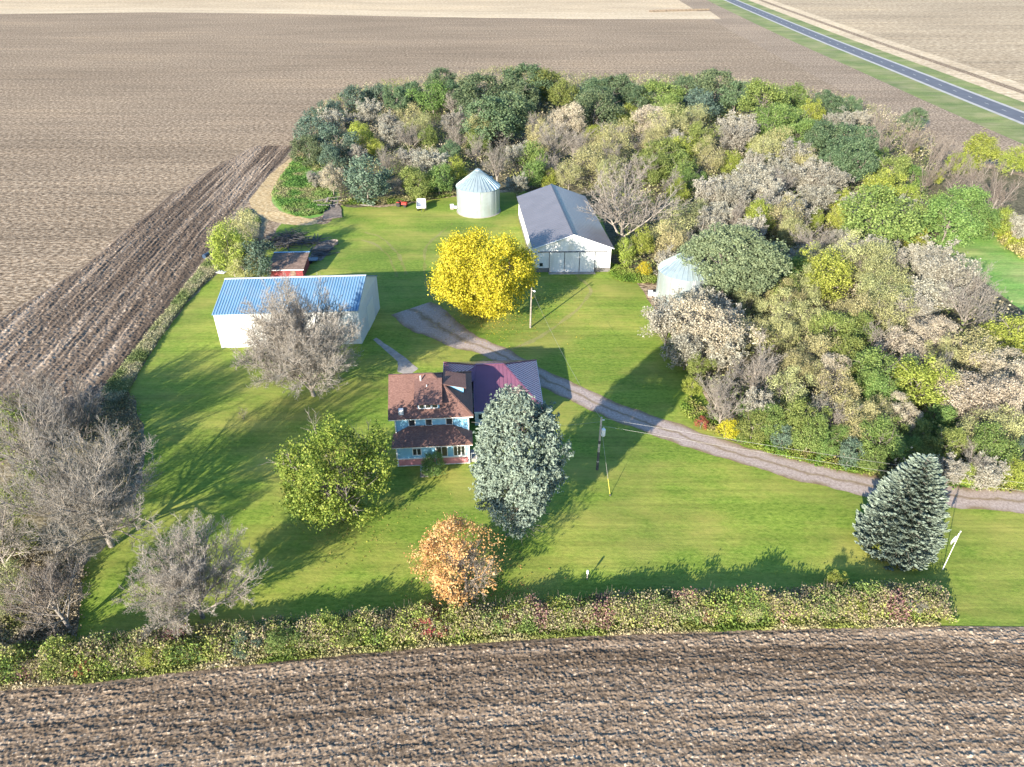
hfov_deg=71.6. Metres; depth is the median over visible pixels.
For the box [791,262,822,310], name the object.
thinning tree
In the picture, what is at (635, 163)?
bare tree
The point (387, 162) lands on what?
bare tree
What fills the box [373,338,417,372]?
footpath
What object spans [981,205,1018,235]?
leafy tree
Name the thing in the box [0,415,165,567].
bare tree
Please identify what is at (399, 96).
leafy tree
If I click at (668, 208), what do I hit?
half bare tree
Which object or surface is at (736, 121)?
half bare tree
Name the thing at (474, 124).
thinning tree
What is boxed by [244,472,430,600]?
fallen leaves
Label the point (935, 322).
dry leaved tree
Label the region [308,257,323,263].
flat trailer
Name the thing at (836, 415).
bare tree
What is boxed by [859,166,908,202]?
leafy tree
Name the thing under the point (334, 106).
cedar tree
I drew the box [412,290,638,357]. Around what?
fallen leaves
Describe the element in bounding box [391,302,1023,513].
driveway
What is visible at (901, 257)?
half bare tree
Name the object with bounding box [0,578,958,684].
hedge
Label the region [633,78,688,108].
leafy tree
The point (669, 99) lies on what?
leafy tree
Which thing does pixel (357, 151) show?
half bare tree
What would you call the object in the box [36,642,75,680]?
hedge shrub
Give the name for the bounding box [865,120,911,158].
bare tree
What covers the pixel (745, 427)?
leafy tree
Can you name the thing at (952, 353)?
bare tree
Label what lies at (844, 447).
cedar tree
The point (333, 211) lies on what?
concrete pad
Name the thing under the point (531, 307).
yard pole
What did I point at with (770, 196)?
half bare tree
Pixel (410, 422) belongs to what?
window
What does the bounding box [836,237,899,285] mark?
thinning tree
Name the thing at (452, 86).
leafy tree
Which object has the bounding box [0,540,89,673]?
leaf litter brush
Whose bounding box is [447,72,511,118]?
leafy tree
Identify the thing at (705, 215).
half bare tree
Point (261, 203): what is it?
dirt track
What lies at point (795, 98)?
leafy tree
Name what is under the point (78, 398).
bare tree
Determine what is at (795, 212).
thinning tree
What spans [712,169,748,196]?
half bare tree
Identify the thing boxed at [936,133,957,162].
bare tree
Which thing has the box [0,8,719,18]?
stubble edge
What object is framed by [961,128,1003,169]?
leafy tree
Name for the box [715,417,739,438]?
yellow bush
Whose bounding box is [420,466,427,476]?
air conditioner
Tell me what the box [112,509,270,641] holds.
bare tree
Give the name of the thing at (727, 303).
half bare tree
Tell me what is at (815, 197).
half bare tree
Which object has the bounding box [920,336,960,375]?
thinning tree
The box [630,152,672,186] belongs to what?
leafy tree
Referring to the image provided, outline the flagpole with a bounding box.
[942,531,960,569]
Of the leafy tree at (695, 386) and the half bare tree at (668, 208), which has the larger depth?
the half bare tree at (668, 208)
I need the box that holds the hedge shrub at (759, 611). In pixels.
[731,587,768,625]
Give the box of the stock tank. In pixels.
[328,239,337,244]
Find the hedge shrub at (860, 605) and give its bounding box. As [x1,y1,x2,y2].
[833,584,867,621]
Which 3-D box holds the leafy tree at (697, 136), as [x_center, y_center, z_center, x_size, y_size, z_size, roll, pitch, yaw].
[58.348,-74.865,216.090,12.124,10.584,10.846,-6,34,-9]
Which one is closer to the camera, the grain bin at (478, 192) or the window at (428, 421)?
the window at (428, 421)
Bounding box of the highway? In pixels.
[727,0,1023,122]
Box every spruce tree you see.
[466,383,574,545]
[852,453,950,570]
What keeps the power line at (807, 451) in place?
attached to the utility pole at (602, 431)
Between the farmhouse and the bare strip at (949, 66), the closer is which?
the farmhouse
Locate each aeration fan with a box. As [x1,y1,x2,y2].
[450,204,456,209]
[647,290,655,297]
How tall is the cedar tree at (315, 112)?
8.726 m
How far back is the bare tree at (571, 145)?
208.65 m
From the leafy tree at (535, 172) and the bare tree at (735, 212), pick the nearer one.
the bare tree at (735, 212)
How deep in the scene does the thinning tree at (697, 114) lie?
232.91 m
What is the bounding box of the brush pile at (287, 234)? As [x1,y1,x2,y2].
[261,227,310,248]
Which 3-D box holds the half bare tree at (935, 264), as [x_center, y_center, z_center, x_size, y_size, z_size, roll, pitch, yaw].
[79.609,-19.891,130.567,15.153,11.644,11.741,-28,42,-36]
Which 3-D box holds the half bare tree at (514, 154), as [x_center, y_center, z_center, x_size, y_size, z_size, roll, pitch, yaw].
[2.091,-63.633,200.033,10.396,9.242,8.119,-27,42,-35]
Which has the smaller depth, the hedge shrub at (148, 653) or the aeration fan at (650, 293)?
the hedge shrub at (148, 653)
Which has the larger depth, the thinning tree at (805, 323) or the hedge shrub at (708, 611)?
the thinning tree at (805, 323)
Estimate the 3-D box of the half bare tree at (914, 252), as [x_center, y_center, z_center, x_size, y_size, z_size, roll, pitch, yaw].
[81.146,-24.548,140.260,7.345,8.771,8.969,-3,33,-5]
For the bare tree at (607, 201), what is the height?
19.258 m
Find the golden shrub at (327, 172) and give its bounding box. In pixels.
[318,162,344,194]
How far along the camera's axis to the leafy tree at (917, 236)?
151.15 m
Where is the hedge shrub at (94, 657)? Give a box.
[71,656,97,675]
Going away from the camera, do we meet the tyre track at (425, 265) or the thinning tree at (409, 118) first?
the tyre track at (425, 265)
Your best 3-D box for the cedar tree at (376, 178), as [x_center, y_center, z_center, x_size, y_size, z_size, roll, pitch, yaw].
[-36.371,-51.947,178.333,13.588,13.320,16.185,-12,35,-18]
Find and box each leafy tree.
[0,388,37,430]
[0,404,42,464]
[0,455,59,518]
[0,515,39,555]
[206,215,253,276]
[288,134,323,166]
[347,118,375,148]
[366,135,383,158]
[382,82,409,114]
[396,162,436,199]
[397,80,427,107]
[405,78,452,115]
[417,124,438,152]
[422,66,457,92]
[422,162,454,193]
[438,139,463,160]
[443,80,465,100]
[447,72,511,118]
[447,154,468,182]
[457,94,525,149]
[465,128,492,154]
[484,87,536,144]
[496,62,552,104]
[498,77,538,110]
[515,139,548,171]
[518,159,547,188]
[527,67,563,105]
[540,167,557,186]
[547,76,579,110]
[564,89,624,134]
[575,77,621,105]
[583,84,622,114]
[583,124,601,142]
[593,73,639,104]
[609,103,637,128]
[611,237,635,266]
[616,80,656,110]
[630,137,683,170]
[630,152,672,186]
[630,224,654,259]
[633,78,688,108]
[650,91,686,120]
[655,149,699,184]
[666,176,690,203]
[669,134,698,162]
[670,74,705,105]
[678,166,707,196]
[681,376,704,396]
[684,120,723,155]
[685,67,744,112]
[685,351,716,381]
[715,79,756,116]
[720,148,744,174]
[732,410,774,443]
[733,398,750,418]
[734,76,791,118]
[742,196,778,232]
[744,135,763,156]
[749,403,787,440]
[752,103,800,140]
[759,101,804,122]
[766,275,803,309]
[773,105,816,135]
[774,81,811,109]
[775,118,814,147]
[779,385,812,415]
[780,397,833,447]
[781,253,822,290]
[790,412,828,452]
[795,119,835,151]
[796,240,857,303]
[799,96,826,120]
[804,118,864,153]
[804,206,824,230]
[804,310,858,352]
[807,427,848,460]
[810,89,834,110]
[814,134,858,168]
[817,95,849,116]
[817,144,858,181]
[821,423,854,449]
[827,186,849,211]
[827,206,850,229]
[828,333,872,380]
[831,135,880,187]
[831,309,882,351]
[835,180,931,244]
[837,343,918,407]
[843,95,862,114]
[848,124,887,157]
[853,413,907,467]
[856,441,889,474]
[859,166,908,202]
[859,371,900,414]
[870,146,888,163]
[874,154,913,187]
[884,434,925,462]
[886,182,923,204]
[889,350,957,411]
[890,414,934,445]
[896,107,929,130]
[898,162,929,187]
[898,189,956,227]
[902,227,929,248]
[905,434,944,462]
[919,193,986,249]
[921,403,958,432]
[923,426,972,462]
[929,422,953,450]
[931,170,946,184]
[942,181,992,226]
[944,151,977,176]
[955,197,1002,240]
[956,462,978,486]
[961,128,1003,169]
[961,420,1023,466]
[976,312,1023,355]
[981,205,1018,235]
[994,144,1023,176]
[997,454,1023,486]
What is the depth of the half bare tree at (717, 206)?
161.08 m
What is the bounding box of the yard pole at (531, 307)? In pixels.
[529,287,535,327]
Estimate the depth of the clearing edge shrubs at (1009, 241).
155.38 m
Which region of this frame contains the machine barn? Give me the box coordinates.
[517,184,613,273]
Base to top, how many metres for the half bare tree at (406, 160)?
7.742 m
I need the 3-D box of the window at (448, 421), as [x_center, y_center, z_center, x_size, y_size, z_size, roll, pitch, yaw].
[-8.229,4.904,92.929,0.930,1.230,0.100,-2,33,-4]
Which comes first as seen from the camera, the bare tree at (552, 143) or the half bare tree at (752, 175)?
the half bare tree at (752, 175)
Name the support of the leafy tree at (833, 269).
on the grove floor
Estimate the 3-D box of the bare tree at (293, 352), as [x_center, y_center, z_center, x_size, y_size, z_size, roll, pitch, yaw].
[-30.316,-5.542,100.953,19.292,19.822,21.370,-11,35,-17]
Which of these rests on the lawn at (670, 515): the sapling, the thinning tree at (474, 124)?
the sapling
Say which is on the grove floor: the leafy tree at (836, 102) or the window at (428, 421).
the leafy tree at (836, 102)
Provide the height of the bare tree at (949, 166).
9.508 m
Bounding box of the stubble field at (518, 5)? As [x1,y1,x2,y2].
[0,0,692,17]
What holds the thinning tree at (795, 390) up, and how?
on the grove floor
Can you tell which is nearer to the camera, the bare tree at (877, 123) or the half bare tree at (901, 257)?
the half bare tree at (901, 257)
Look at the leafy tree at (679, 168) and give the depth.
189.59 m
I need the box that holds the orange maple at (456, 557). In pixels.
[403,510,509,608]
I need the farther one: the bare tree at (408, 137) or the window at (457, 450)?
the bare tree at (408, 137)
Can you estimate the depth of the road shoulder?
340.64 m
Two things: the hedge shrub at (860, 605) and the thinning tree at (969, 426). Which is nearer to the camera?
the hedge shrub at (860, 605)
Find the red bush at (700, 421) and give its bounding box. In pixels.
[693,415,708,429]
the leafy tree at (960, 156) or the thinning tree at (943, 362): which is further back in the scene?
the leafy tree at (960, 156)
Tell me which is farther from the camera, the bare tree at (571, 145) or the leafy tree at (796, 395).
the bare tree at (571, 145)
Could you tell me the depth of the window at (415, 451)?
92.35 m
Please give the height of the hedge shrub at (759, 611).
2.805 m
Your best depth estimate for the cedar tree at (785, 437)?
94.65 m
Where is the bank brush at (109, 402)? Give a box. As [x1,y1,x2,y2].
[18,390,146,509]
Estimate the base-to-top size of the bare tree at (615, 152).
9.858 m
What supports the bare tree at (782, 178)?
on the grove floor
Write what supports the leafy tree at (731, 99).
on the grove floor
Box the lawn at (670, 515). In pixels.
[74,191,1023,673]
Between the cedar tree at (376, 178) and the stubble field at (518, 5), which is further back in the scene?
the stubble field at (518, 5)
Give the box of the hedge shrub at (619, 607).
[601,593,629,620]
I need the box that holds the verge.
[708,0,1023,143]
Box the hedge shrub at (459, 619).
[444,604,472,631]
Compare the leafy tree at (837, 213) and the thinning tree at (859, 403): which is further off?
the leafy tree at (837, 213)
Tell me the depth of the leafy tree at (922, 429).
94.09 m
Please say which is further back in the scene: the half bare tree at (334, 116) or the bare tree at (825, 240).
the half bare tree at (334, 116)
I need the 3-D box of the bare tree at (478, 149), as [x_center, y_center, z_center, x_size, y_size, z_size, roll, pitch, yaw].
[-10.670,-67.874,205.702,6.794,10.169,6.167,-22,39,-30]
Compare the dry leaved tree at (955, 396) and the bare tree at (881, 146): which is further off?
the bare tree at (881, 146)
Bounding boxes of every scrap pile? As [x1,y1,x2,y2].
[269,234,329,251]
[308,246,339,256]
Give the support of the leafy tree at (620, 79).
on the grove floor
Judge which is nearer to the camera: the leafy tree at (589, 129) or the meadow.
the meadow
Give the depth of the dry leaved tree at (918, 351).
110.10 m
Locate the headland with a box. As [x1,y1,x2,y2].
[679,0,1023,150]
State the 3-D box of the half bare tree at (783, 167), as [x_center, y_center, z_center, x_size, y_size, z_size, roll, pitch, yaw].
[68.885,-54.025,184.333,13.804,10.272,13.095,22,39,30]
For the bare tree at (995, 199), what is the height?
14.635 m
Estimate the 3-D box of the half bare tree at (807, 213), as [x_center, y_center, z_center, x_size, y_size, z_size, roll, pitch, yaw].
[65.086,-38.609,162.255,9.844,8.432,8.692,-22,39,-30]
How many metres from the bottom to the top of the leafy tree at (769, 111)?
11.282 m
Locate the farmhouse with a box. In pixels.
[388,370,478,466]
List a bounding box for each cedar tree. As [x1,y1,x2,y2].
[238,239,277,276]
[291,108,325,143]
[309,99,329,121]
[316,120,360,160]
[316,144,347,171]
[322,99,346,119]
[338,151,392,205]
[339,83,365,114]
[361,85,376,104]
[368,83,392,110]
[677,85,722,121]
[770,423,794,449]
[838,435,866,469]
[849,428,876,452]
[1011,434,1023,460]
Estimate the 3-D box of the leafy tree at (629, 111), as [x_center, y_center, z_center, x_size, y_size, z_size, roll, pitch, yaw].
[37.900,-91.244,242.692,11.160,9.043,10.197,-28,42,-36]
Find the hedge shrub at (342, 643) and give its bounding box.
[331,614,367,648]
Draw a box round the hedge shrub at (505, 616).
[489,606,518,628]
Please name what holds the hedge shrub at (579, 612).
on the lawn at (670, 515)
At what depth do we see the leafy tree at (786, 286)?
126.70 m
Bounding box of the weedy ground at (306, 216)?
[271,180,339,218]
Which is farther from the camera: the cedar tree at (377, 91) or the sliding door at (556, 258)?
the cedar tree at (377, 91)
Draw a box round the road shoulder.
[725,0,1023,124]
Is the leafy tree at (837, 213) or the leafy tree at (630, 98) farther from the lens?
the leafy tree at (630, 98)
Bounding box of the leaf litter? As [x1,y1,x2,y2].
[0,396,143,679]
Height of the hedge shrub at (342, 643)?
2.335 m
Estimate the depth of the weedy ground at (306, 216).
178.12 m
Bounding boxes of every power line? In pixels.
[606,426,1021,490]
[609,419,1019,482]
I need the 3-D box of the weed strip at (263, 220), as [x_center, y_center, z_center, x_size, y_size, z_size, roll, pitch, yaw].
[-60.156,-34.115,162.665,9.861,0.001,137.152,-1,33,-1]
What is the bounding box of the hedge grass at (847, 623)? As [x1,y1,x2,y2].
[0,616,940,690]
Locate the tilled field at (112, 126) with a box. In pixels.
[0,12,1023,688]
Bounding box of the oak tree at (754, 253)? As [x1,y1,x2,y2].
[674,220,792,305]
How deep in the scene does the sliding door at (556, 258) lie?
144.02 m
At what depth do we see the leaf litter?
84.69 m
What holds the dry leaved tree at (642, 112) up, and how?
on the grove floor
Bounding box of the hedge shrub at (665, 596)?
[644,586,672,616]
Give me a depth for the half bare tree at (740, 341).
109.57 m
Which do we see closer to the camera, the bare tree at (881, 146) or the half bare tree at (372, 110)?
the bare tree at (881, 146)
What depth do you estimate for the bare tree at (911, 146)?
211.41 m
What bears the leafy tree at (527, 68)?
on the grove floor
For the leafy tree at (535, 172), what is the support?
on the grove floor
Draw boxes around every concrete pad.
[310,239,334,260]
[322,205,341,219]
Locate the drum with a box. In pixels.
[202,251,211,258]
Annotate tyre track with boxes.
[362,240,397,276]
[364,232,407,274]
[423,223,452,304]
[480,274,591,360]
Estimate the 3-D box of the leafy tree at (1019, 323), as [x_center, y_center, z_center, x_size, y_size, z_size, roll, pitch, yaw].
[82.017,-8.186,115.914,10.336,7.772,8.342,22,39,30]
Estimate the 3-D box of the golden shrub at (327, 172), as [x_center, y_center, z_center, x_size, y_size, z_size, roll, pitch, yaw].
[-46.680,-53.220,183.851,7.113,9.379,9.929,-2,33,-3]
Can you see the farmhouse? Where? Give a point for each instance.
(429, 412)
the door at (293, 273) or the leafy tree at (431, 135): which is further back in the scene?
the leafy tree at (431, 135)
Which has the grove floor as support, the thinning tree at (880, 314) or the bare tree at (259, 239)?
the thinning tree at (880, 314)
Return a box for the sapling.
[823,568,848,586]
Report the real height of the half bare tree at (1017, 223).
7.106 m
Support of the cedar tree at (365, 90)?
on the grove floor
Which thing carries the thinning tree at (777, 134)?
on the grove floor
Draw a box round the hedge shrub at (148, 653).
[135,636,169,668]
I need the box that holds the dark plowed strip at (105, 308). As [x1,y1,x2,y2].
[0,145,293,463]
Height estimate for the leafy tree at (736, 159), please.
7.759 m
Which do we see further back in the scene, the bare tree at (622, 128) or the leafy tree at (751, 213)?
the bare tree at (622, 128)
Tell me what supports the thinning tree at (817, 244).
on the grove floor
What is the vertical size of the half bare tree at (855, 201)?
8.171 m
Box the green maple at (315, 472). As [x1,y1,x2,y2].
[261,410,398,533]
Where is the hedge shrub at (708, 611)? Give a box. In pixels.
[701,602,720,621]
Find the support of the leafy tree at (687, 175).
on the grove floor
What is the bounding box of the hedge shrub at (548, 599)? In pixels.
[542,595,563,620]
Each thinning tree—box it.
[0,554,39,619]
[206,207,269,249]
[222,242,258,277]
[394,101,430,135]
[401,113,434,144]
[462,113,496,148]
[524,118,556,151]
[554,158,586,189]
[569,137,619,187]
[580,132,607,156]
[592,115,636,167]
[595,155,628,199]
[636,122,665,155]
[644,102,689,144]
[646,207,697,247]
[650,221,690,261]
[666,195,708,232]
[673,102,708,134]
[691,135,725,177]
[731,286,764,319]
[736,314,769,353]
[746,133,785,164]
[752,285,810,333]
[753,124,794,158]
[761,277,807,318]
[761,313,800,351]
[763,191,804,238]
[766,360,816,418]
[770,206,814,250]
[774,348,818,389]
[779,345,826,393]
[788,146,819,166]
[791,239,825,276]
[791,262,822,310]
[791,298,827,340]
[795,332,841,368]
[811,364,863,424]
[822,227,878,283]
[826,290,875,341]
[831,393,868,424]
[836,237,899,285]
[836,400,880,449]
[850,269,917,314]
[854,267,907,307]
[858,242,918,305]
[859,393,894,430]
[867,289,921,338]
[915,356,964,402]
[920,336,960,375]
[942,327,1001,374]
[953,405,1014,454]
[986,402,1023,442]
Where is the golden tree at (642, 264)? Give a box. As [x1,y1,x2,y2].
[636,259,652,274]
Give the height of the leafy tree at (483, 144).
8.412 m
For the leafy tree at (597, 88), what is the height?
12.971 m
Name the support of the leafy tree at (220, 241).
on the lawn at (670, 515)
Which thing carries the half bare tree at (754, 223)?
on the grove floor
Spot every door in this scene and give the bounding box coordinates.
[290,270,295,275]
[366,296,374,329]
[549,252,563,271]
[564,252,579,271]
[579,252,594,271]
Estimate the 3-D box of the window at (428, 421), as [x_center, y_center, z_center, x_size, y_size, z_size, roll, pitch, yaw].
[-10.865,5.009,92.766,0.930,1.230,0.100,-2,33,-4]
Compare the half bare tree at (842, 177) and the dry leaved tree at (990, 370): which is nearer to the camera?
the dry leaved tree at (990, 370)
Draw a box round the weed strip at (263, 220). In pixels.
[123,209,268,398]
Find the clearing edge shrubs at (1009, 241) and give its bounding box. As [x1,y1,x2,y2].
[992,215,1023,259]
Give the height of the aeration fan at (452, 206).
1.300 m
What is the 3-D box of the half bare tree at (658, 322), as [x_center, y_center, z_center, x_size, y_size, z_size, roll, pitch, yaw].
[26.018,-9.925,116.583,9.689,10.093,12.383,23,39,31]
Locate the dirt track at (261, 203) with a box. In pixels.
[249,153,316,224]
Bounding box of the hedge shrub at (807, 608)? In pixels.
[779,592,810,614]
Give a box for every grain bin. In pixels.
[456,168,500,217]
[654,250,715,311]
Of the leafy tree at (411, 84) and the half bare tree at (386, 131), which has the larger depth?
the leafy tree at (411, 84)
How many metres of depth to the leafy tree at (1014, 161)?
198.15 m
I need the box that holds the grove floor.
[305,95,1023,487]
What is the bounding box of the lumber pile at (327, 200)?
[313,196,342,206]
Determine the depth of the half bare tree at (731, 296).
131.28 m
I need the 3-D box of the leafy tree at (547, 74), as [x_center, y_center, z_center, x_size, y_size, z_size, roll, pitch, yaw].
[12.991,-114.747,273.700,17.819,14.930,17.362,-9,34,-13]
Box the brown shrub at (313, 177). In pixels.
[306,170,323,186]
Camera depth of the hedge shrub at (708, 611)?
72.36 m
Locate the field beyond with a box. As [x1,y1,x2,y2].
[764,0,1023,93]
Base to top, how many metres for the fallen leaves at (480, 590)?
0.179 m
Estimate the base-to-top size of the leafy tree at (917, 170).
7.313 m
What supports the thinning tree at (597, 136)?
on the grove floor
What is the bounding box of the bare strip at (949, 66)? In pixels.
[759,0,1023,93]
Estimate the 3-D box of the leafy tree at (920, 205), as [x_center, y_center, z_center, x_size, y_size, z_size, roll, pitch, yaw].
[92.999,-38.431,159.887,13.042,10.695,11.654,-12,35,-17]
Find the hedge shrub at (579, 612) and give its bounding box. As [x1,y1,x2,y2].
[567,597,590,623]
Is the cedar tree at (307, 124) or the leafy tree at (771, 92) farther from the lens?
the leafy tree at (771, 92)
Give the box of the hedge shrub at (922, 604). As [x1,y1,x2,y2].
[897,591,928,614]
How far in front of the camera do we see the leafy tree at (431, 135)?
217.40 m
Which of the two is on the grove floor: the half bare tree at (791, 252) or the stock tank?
the half bare tree at (791, 252)
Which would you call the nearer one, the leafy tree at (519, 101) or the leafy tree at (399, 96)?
the leafy tree at (519, 101)
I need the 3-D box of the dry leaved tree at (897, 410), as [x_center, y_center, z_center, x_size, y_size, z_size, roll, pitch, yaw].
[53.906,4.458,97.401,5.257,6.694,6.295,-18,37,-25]
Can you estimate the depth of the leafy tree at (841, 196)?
169.43 m
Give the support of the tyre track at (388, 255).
on the lawn at (670, 515)
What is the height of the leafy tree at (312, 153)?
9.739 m
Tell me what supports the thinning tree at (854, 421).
on the grove floor
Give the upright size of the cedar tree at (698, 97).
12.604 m
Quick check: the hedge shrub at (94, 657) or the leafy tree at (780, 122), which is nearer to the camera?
the hedge shrub at (94, 657)
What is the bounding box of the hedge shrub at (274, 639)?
[260,616,304,656]
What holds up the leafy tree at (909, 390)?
on the grove floor
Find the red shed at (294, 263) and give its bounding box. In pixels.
[267,251,309,276]
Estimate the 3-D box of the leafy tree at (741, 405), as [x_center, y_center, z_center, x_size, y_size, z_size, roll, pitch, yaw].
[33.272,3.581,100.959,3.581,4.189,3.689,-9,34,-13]
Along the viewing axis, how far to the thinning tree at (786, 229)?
151.29 m
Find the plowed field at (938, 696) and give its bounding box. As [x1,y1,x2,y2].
[0,626,1023,766]
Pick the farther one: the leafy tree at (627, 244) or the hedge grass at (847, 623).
the leafy tree at (627, 244)
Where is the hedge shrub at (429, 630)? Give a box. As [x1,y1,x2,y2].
[412,601,451,639]
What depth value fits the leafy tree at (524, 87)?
254.02 m
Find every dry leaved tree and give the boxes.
[540,101,586,133]
[629,102,672,136]
[668,294,768,370]
[810,352,851,394]
[874,319,938,370]
[883,390,924,433]
[904,311,959,353]
[920,386,972,428]
[927,369,1008,422]
[965,346,1023,402]
[966,376,1023,422]
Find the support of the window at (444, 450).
in the farmhouse
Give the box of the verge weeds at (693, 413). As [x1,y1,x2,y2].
[679,395,1023,492]
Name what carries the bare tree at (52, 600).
on the leaf litter
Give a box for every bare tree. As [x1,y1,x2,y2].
[0,365,75,426]
[0,377,76,475]
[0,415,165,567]
[0,487,42,568]
[0,546,90,635]
[25,371,108,445]
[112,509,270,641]
[230,272,362,397]
[237,409,247,418]
[241,222,266,254]
[316,108,343,137]
[340,110,366,130]
[347,143,367,160]
[355,98,382,128]
[375,109,400,132]
[375,122,404,152]
[376,142,401,173]
[394,120,425,153]
[396,147,421,170]
[406,146,450,176]
[440,105,466,132]
[442,90,465,111]
[445,120,467,145]
[465,133,485,165]
[480,135,511,181]
[488,123,512,148]
[502,171,528,195]
[503,140,530,171]
[525,111,544,138]
[533,119,578,160]
[537,151,565,181]
[560,125,595,159]
[569,129,586,163]
[576,154,692,247]
[595,121,628,141]
[602,140,625,173]
[627,152,657,187]
[629,131,656,151]
[637,284,696,349]
[653,244,676,274]
[657,198,681,221]
[659,319,715,369]
[660,165,682,190]
[664,128,689,146]
[681,286,725,325]
[691,175,726,210]
[693,366,738,409]
[694,205,727,231]
[699,291,756,336]
[699,320,748,370]
[707,200,741,223]
[707,386,747,423]
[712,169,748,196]
[713,178,757,214]
[714,109,754,139]
[718,117,760,156]
[726,291,736,302]
[727,192,746,224]
[728,326,787,397]
[729,160,781,197]
[737,205,768,238]
[740,387,774,418]
[743,148,764,173]
[746,113,773,138]
[747,170,792,204]
[753,152,804,186]
[753,185,795,231]
[766,164,797,193]
[777,193,820,224]
[778,136,815,167]
[783,162,821,195]
[787,241,817,262]
[789,221,835,255]
[795,178,840,215]
[803,156,836,184]
[808,163,855,194]
[808,389,837,424]
[816,394,863,431]
[822,106,855,127]
[828,227,857,246]
[834,238,860,253]
[837,191,874,220]
[847,233,896,271]
[849,109,872,126]
[863,320,901,356]
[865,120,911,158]
[869,105,897,133]
[870,240,910,282]
[889,289,937,330]
[894,193,918,218]
[897,115,930,155]
[903,235,942,275]
[905,272,965,316]
[911,236,981,291]
[918,157,941,190]
[926,127,959,167]
[927,149,953,182]
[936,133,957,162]
[937,452,970,484]
[938,274,1007,330]
[938,348,953,372]
[945,158,977,188]
[946,141,974,175]
[951,425,977,452]
[955,255,996,306]
[961,438,991,473]
[962,156,997,187]
[965,175,985,203]
[967,451,1011,490]
[979,177,1008,202]
[986,159,1023,211]
[1006,211,1023,238]
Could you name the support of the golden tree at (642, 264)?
on the grove floor
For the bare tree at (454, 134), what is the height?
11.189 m
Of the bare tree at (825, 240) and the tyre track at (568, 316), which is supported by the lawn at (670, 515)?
the tyre track at (568, 316)
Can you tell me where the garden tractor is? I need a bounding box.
[396,200,407,207]
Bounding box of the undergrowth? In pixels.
[293,62,1023,478]
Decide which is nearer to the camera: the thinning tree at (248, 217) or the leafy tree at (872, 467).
the leafy tree at (872, 467)
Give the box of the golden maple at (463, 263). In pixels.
[424,225,540,321]
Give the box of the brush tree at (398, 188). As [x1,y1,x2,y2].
[389,175,404,196]
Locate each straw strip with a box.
[749,0,1023,101]
[764,0,1023,89]
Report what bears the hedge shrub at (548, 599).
on the lawn at (670, 515)
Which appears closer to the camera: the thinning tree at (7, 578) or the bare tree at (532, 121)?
the thinning tree at (7, 578)
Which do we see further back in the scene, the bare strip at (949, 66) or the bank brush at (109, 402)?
the bare strip at (949, 66)
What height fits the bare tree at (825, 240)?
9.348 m
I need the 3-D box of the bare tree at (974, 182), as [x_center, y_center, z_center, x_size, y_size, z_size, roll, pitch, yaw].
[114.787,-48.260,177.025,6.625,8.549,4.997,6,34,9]
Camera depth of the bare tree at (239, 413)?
101.52 m
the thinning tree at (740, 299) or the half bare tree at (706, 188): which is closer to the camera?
the thinning tree at (740, 299)
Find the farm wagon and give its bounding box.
[416,198,425,211]
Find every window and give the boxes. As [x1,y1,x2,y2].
[408,420,415,425]
[412,448,421,455]
[425,419,432,425]
[435,447,447,456]
[445,418,452,424]
[453,446,465,455]
[478,413,482,419]
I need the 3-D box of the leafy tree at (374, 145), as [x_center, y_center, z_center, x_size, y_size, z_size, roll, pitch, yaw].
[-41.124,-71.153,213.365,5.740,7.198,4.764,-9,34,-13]
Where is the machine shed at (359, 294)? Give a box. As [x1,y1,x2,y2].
[212,274,379,347]
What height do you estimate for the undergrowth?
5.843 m
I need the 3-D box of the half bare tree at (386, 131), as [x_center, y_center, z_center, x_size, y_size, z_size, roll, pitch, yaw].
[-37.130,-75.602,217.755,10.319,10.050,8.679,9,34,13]
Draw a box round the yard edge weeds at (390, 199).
[340,185,456,204]
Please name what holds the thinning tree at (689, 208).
on the grove floor
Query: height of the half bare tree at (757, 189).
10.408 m
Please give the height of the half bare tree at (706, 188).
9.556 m
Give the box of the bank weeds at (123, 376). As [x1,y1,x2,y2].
[100,208,260,401]
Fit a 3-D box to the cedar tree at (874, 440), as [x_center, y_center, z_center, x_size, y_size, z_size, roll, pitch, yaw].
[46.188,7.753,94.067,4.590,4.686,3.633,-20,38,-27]
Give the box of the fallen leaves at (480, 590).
[405,532,565,643]
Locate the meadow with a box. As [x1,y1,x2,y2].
[934,224,1023,311]
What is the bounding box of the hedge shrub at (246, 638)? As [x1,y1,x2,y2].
[229,627,264,658]
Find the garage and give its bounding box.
[443,359,542,425]
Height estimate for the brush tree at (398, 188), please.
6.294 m
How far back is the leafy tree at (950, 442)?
91.18 m
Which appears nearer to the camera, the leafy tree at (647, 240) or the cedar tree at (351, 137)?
the leafy tree at (647, 240)
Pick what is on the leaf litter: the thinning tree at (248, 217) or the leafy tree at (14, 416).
the leafy tree at (14, 416)
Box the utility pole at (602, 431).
[596,417,605,469]

